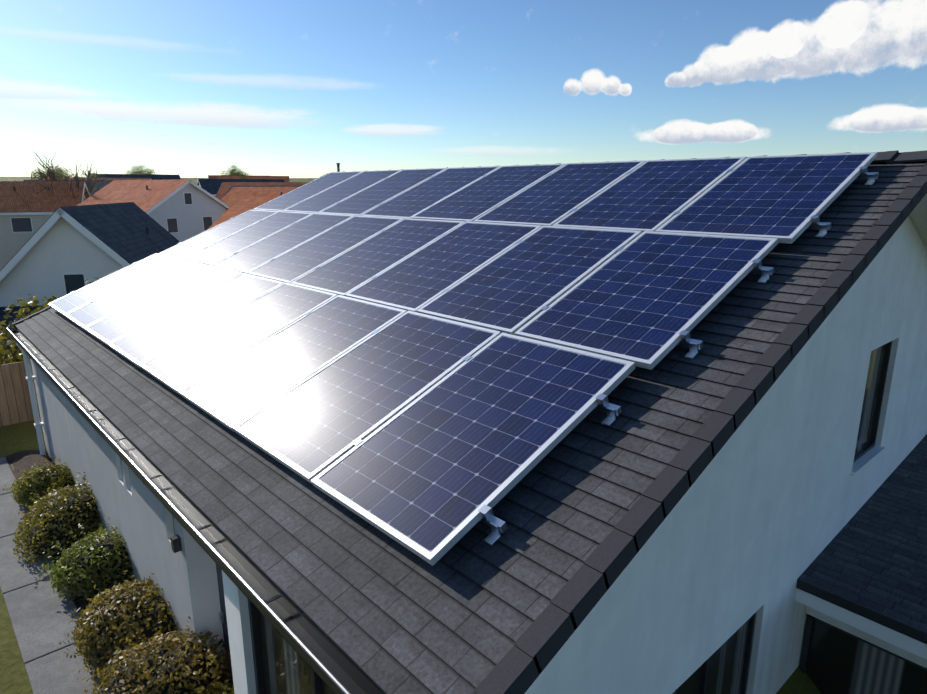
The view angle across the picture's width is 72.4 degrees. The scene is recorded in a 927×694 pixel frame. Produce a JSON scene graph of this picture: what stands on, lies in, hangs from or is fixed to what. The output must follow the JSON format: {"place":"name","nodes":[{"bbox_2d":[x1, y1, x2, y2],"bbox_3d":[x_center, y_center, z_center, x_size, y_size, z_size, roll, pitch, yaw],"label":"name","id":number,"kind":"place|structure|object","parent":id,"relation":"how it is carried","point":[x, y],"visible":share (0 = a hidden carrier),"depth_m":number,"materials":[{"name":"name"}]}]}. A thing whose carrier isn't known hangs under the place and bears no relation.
{"place":"outdoors","nodes":[
{"label":"outdoors","id":0,"kind":"place"},
{"bbox_2d":[0,457,106,693],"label":"garden path","id":1,"kind":"structure","parent":0,"point":[41,618],"depth_m":7.49,"materials":[{"name":"concrete"}]},
{"bbox_2d":[0,177,820,693],"bbox_3d":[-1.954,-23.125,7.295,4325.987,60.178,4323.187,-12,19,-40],"label":"ground","id":2,"kind":"structure","parent":0,"point":[16,437],"depth_m":8.09,"materials":[{"name":"green plant"}]},
{"bbox_2d":[0,360,40,426],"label":"fence","id":3,"kind":"object","parent":2,"relation":"on","point":[15,404],"depth_m":13.63,"materials":[{"name":"brown wood"}]},
{"bbox_2d":[0,294,59,364],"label":"tree","id":4,"kind":"object","parent":2,"relation":"on","point":[15,351],"visible":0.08,"depth_m":19.86,"materials":[{"name":"green plant"}]},
{"bbox_2d":[0,181,89,269],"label":"house","id":5,"kind":"structure","parent":2,"relation":"on","point":[26,212],"depth_m":66.45,"materials":[{"name":"ceramic"}]},
{"bbox_2d":[25,166,69,179],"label":"tree","id":6,"kind":"object","parent":2,"relation":"on","point":[37,174],"visible":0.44,"depth_m":215.08,"materials":[{"name":"green plant"}]},
{"bbox_2d":[42,163,78,177],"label":"tree","id":7,"kind":"object","parent":2,"relation":"on","point":[60,167],"visible":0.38,"depth_m":299.50,"materials":[{"name":"green plant"}]},
{"bbox_2d":[23,151,110,194],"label":"tree","id":8,"kind":"object","parent":2,"relation":"on","point":[88,177],"visible":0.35,"depth_m":79.07,"materials":[{"name":"brown plant"}]},
{"bbox_2d":[6,449,130,676],"bbox_3d":[-4.030,3.225,7.435,0.624,0.155,13.090,-12,19,-40],"label":"mulch bed","id":9,"kind":"object","parent":2,"relation":"on","point":[22,461],"visible":0.1,"depth_m":11.61,"materials":[{"name":"brown soil"}]},
{"bbox_2d":[3,458,74,505],"bbox_3d":[-6.730,2.147,10.258,1.001,0.754,1.213,11,18,38],"label":"shrub","id":10,"kind":"object","parent":9,"relation":"on","point":[33,485],"visible":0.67,"depth_m":10.04,"materials":[{"name":"green plant"}]},
{"bbox_2d":[12,471,101,565],"bbox_3d":[-5.638,2.335,9.063,1.496,1.037,1.435,-12,19,-40],"label":"shrub","id":11,"kind":"object","parent":9,"relation":"on","point":[56,515],"visible":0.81,"depth_m":8.77,"materials":[{"name":"green plant"}]},
{"bbox_2d":[36,513,134,602],"bbox_3d":[-4.605,2.636,8.083,1.446,0.873,1.191,-12,19,-40],"label":"shrub","id":12,"kind":"object","parent":9,"relation":"on","point":[101,560],"visible":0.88,"depth_m":7.76,"materials":[{"name":"green plant"}]},
{"bbox_2d":[54,570,177,681],"bbox_3d":[-3.489,2.962,6.888,1.609,1.011,1.289,1,14,6],"label":"shrub","id":13,"kind":"object","parent":9,"relation":"on","point":[128,610],"visible":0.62,"depth_m":6.64,"materials":[{"name":"green plant"}]},
{"bbox_2d":[77,616,230,693],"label":"shrub","id":14,"kind":"object","parent":9,"relation":"on","point":[161,665],"visible":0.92,"depth_m":5.86,"materials":[{"name":"green plant"}]},
{"bbox_2d":[172,669,234,693],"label":"shrub","id":15,"kind":"object","parent":9,"relation":"on","point":[224,688],"visible":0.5,"depth_m":5.77,"materials":[{"name":"green plant"}]},
{"bbox_2d":[31,163,106,201],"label":"tree","id":16,"kind":"object","parent":2,"relation":"on","point":[76,177],"visible":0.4,"depth_m":71.45,"materials":[{"name":"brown plant"}]},
{"bbox_2d":[25,180,113,195],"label":"house","id":17,"kind":"structure","parent":2,"relation":"on","point":[101,185],"depth_m":97.66,"materials":[{"name":"white paint"}]},
{"bbox_2d":[0,202,179,363],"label":"house","id":18,"kind":"structure","parent":2,"relation":"on","point":[63,251],"depth_m":29.88,"materials":[{"name":"white paint"}]},
{"bbox_2d":[87,170,102,177],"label":"tree","id":19,"kind":"object","parent":2,"relation":"on","point":[94,175],"visible":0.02,"depth_m":160.72,"materials":[{"name":"green plant"}]},
{"bbox_2d":[48,178,150,179],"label":"house","id":20,"kind":"structure","parent":2,"relation":"on","point":[108,178],"depth_m":138.13,"materials":[{"name":"ceramic"}]},
{"bbox_2d":[93,174,180,179],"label":"house","id":21,"kind":"structure","parent":2,"relation":"on","point":[159,177],"depth_m":190.63,"materials":[{"name":"white paint"}]},
{"bbox_2d":[121,164,154,173],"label":"tree","id":22,"kind":"object","parent":2,"relation":"on","point":[134,167],"visible":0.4,"depth_m":315.68,"materials":[{"name":"green plant"}]},
{"bbox_2d":[133,165,154,173],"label":"tree","id":23,"kind":"object","parent":2,"relation":"on","point":[140,172],"visible":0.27,"depth_m":227.85,"materials":[{"name":"green plant"}]},
{"bbox_2d":[77,179,229,241],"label":"house","id":24,"kind":"structure","parent":2,"relation":"on","point":[181,210],"depth_m":65.75,"materials":[{"name":"ceramic"}]},
{"bbox_2d":[208,175,252,178],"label":"house","id":25,"kind":"structure","parent":2,"relation":"on","point":[212,176],"depth_m":275.90,"materials":[{"name":"ceramic"}]},
{"bbox_2d":[219,161,243,174],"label":"tree","id":26,"kind":"object","parent":2,"relation":"on","point":[232,170],"visible":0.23,"depth_m":332.09,"materials":[{"name":"green plant"}]},
{"bbox_2d":[227,165,249,175],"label":"tree","id":27,"kind":"object","parent":2,"relation":"on","point":[235,172],"visible":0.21,"depth_m":249.69,"materials":[{"name":"green plant"}]},
{"bbox_2d":[197,179,284,196],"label":"house","id":28,"kind":"structure","parent":2,"relation":"on","point":[211,186],"depth_m":151.56,"materials":[{"name":"white paint"}]},
{"bbox_2d":[207,197,275,229],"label":"house","id":29,"kind":"structure","parent":2,"relation":"on","point":[240,205],"depth_m":48.90,"materials":[{"name":"ceramic"}]},
{"bbox_2d":[216,176,289,181],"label":"house","id":30,"kind":"structure","parent":2,"relation":"on","point":[286,178],"depth_m":213.48,"materials":[{"name":"ceramic"}]},
{"bbox_2d":[221,187,297,206],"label":"house","id":31,"kind":"structure","parent":2,"relation":"on","point":[232,196],"depth_m":84.65,"materials":[{"name":"ceramic"}]},
{"bbox_2d":[216,182,308,199],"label":"house","id":32,"kind":"structure","parent":2,"relation":"on","point":[224,188],"depth_m":117.05,"materials":[{"name":"ceramic"}]},
{"bbox_2d":[223,185,302,196],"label":"house","id":33,"kind":"structure","parent":2,"relation":"on","point":[231,187],"depth_m":98.29,"materials":[{"name":"white paint"}]},
{"bbox_2d":[30,216,926,693],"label":"house","id":34,"kind":"structure","parent":2,"relation":"on","point":[768,506],"depth_m":6.73,"materials":[{"name":"paint"}]},
{"bbox_2d":[16,343,45,454],"bbox_3d":[-7.985,0.959,11.732,0.200,2.277,0.126,-12,19,-40],"label":"downpipe","id":35,"kind":"object","parent":34,"relation":"attached to","point":[30,378],"visible":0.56,"depth_m":11.73,"materials":[{"name":"white paint"}]},
{"bbox_2d":[14,161,926,693],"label":"roof","id":36,"kind":"structure","parent":34,"relation":"on","point":[384,613],"depth_m":4.35,"materials":[{"name":"grey tile"}]},
{"bbox_2d":[108,273,283,367],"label":"solar panel","id":37,"kind":"object","parent":36,"relation":"on","point":[147,341],"visible":0.94,"depth_m":8.80,"materials":[{"name":"glass"}]},
{"bbox_2d":[139,282,337,394],"bbox_3d":[-2.773,-0.196,7.853,2.170,0.053,1.400,-37,33,-30],"label":"solar panel","id":38,"kind":"object","parent":36,"relation":"on","point":[186,362],"visible":0.9,"depth_m":7.76,"materials":[{"name":"glass"}]},
{"bbox_2d":[179,295,406,430],"bbox_3d":[-1.820,0.062,6.821,2.170,0.053,1.400,-37,33,-30],"label":"solar panel","id":39,"kind":"object","parent":36,"relation":"on","point":[233,392],"visible":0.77,"depth_m":6.72,"materials":[{"name":"glass"}]},
{"bbox_2d":[253,171,363,210],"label":"solar panel","id":40,"kind":"object","parent":36,"relation":"on","point":[305,192],"visible":0.83,"depth_m":13.98,"materials":[{"name":"glass"}]},
{"bbox_2d":[247,215,403,282],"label":"solar panel","id":41,"kind":"object","parent":36,"relation":"on","point":[299,261],"visible":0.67,"depth_m":9.85,"materials":[{"name":"glass"}]},
{"bbox_2d":[284,170,400,212],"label":"solar panel","id":42,"kind":"object","parent":36,"relation":"on","point":[333,195],"visible":0.81,"depth_m":12.95,"materials":[{"name":"glass"}]},
{"bbox_2d":[233,311,500,483],"bbox_3d":[-0.865,0.315,5.785,2.170,0.053,1.400,-37,33,-31],"label":"solar panel","id":43,"kind":"object","parent":36,"relation":"on","point":[311,427],"visible":0.81,"depth_m":5.66,"materials":[{"name":"glass"}]},
{"bbox_2d":[361,166,500,217],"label":"solar panel","id":44,"kind":"object","parent":36,"relation":"on","point":[420,197],"visible":0.79,"depth_m":10.89,"materials":[{"name":"glass"}]},
{"bbox_2d":[345,221,541,311],"bbox_3d":[-0.235,-1.053,7.849,2.170,0.053,1.400,-37,33,-30],"label":"solar panel","id":45,"kind":"object","parent":36,"relation":"on","point":[420,278],"visible":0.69,"depth_m":7.76,"materials":[{"name":"glass"}]},
{"bbox_2d":[12,163,926,693],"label":"rake tiles","id":46,"kind":"object","parent":36,"relation":"attached to","point":[536,647],"visible":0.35,"depth_m":3.89,"materials":[{"name":"grey tile"}]},
{"bbox_2d":[71,166,878,545],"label":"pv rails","id":47,"kind":"object","parent":36,"relation":"on","point":[499,526],"visible":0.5,"depth_m":4.94,"materials":[{"name":"silver metal"}]},
{"bbox_2d":[48,253,179,316],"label":"solar panel","id":48,"kind":"object","parent":47,"relation":"on","point":[75,300],"visible":0.94,"depth_m":11.91,"materials":[{"name":"glass"}]},
{"bbox_2d":[65,258,206,330],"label":"solar panel","id":49,"kind":"object","parent":47,"relation":"attached to","point":[94,311],"visible":0.92,"depth_m":10.89,"materials":[{"name":"glass"}]},
{"bbox_2d":[84,265,241,345],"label":"solar panel","id":50,"kind":"object","parent":47,"relation":"attached to","point":[122,322],"visible":0.81,"depth_m":9.85,"materials":[{"name":"glass"}]},
{"bbox_2d":[159,210,278,258],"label":"solar panel","id":51,"kind":"object","parent":47,"relation":"attached to","point":[206,238],"visible":0.79,"depth_m":12.96,"materials":[{"name":"glass"}]},
{"bbox_2d":[183,211,313,265],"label":"solar panel","id":52,"kind":"object","parent":47,"relation":"on","point":[224,248],"visible":0.73,"depth_m":11.92,"materials":[{"name":"glass"}]},
{"bbox_2d":[213,213,354,273],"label":"solar panel","id":53,"kind":"object","parent":47,"relation":"attached to","point":[267,249],"visible":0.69,"depth_m":10.89,"materials":[{"name":"glass"}]},
{"bbox_2d":[291,218,464,295],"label":"solar panel","id":54,"kind":"object","parent":47,"relation":"on","point":[350,270],"visible":0.75,"depth_m":8.81,"materials":[{"name":"glass"}]},
{"bbox_2d":[319,168,447,215],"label":"solar panel","id":55,"kind":"object","parent":47,"relation":"attached to","point":[360,203],"visible":0.81,"depth_m":11.91,"materials":[{"name":"glass"}]},
{"bbox_2d":[311,332,635,565],"bbox_3d":[0.089,0.575,4.758,2.170,0.055,1.400,-37,33,-31],"label":"solar panel","id":56,"kind":"object","parent":47,"relation":"on","point":[427,475],"visible":0.9,"depth_m":4.60,"materials":[{"name":"glass"}]},
{"bbox_2d":[473,160,645,225],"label":"solar panel","id":57,"kind":"object","parent":47,"relation":"attached to","point":[554,197],"visible":0.79,"depth_m":8.80,"materials":[{"name":"glass"}]},
{"bbox_2d":[514,231,777,369],"bbox_3d":[1.680,-0.539,5.785,2.170,0.053,1.400,-37,33,-30],"label":"solar panel","id":58,"kind":"object","parent":47,"relation":"on","point":[644,299],"visible":0.9,"depth_m":5.66,"materials":[{"name":"glass"}]},
{"bbox_2d":[410,164,564,221],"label":"solar panel","id":59,"kind":"object","parent":36,"relation":"on","point":[474,200],"visible":0.75,"depth_m":9.83,"materials":[{"name":"glass"}]},
{"bbox_2d":[417,226,641,334],"bbox_3d":[0.720,-0.799,6.819,2.170,0.053,1.400,-37,33,-31],"label":"solar panel","id":60,"kind":"object","parent":36,"relation":"on","point":[512,290],"visible":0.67,"depth_m":6.71,"materials":[{"name":"glass"}]},
{"bbox_2d":[321,150,926,176],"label":"ridge caps","id":61,"kind":"object","parent":36,"relation":"on","point":[896,156],"visible":0.1,"depth_m":6.85,"materials":[{"name":"tile"}]},
{"bbox_2d":[552,157,745,232],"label":"solar panel","id":62,"kind":"object","parent":36,"relation":"on","point":[650,195],"visible":0.81,"depth_m":7.76,"materials":[{"name":"glass"}]},
{"bbox_2d":[655,152,876,243],"bbox_3d":[3.262,-1.650,6.811,2.170,0.055,1.400,-37,33,-31],"label":"solar panel","id":63,"kind":"object","parent":36,"relation":"on","point":[783,198],"visible":0.94,"depth_m":6.70,"materials":[{"name":"blue glass"}]},
{"bbox_2d":[71,193,926,693],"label":"fascia board","id":64,"kind":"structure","parent":34,"relation":"attached to","point":[917,215],"depth_m":7.75,"materials":[{"name":"grey"}]},
{"bbox_2d":[6,327,381,693],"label":"gutter","id":65,"kind":"object","parent":64,"relation":"attached to","point":[330,664],"visible":1,"depth_m":4.57,"materials":[{"name":"grey"}]},
{"bbox_2d":[170,340,892,693],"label":"windows","id":66,"kind":"structure","parent":34,"relation":"attached to","point":[280,666],"depth_m":6.49,"materials":[{"name":"grey"}]},
{"bbox_2d":[795,578,926,693],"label":"house extension","id":67,"kind":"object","parent":2,"relation":"on","point":[850,646],"depth_m":7.67,"materials":[{"name":"white paint"}]},
{"bbox_2d":[799,434,926,631],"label":"wing roof","id":68,"kind":"structure","parent":67,"relation":"on","point":[872,555],"depth_m":8.07,"materials":[{"name":"grey tile"}]},
{"bbox_2d":[0,0,926,177],"label":"sky","id":69,"kind":"structure","parent":0,"point":[183,88],"materials":[{"name":"blue"}]}
]}

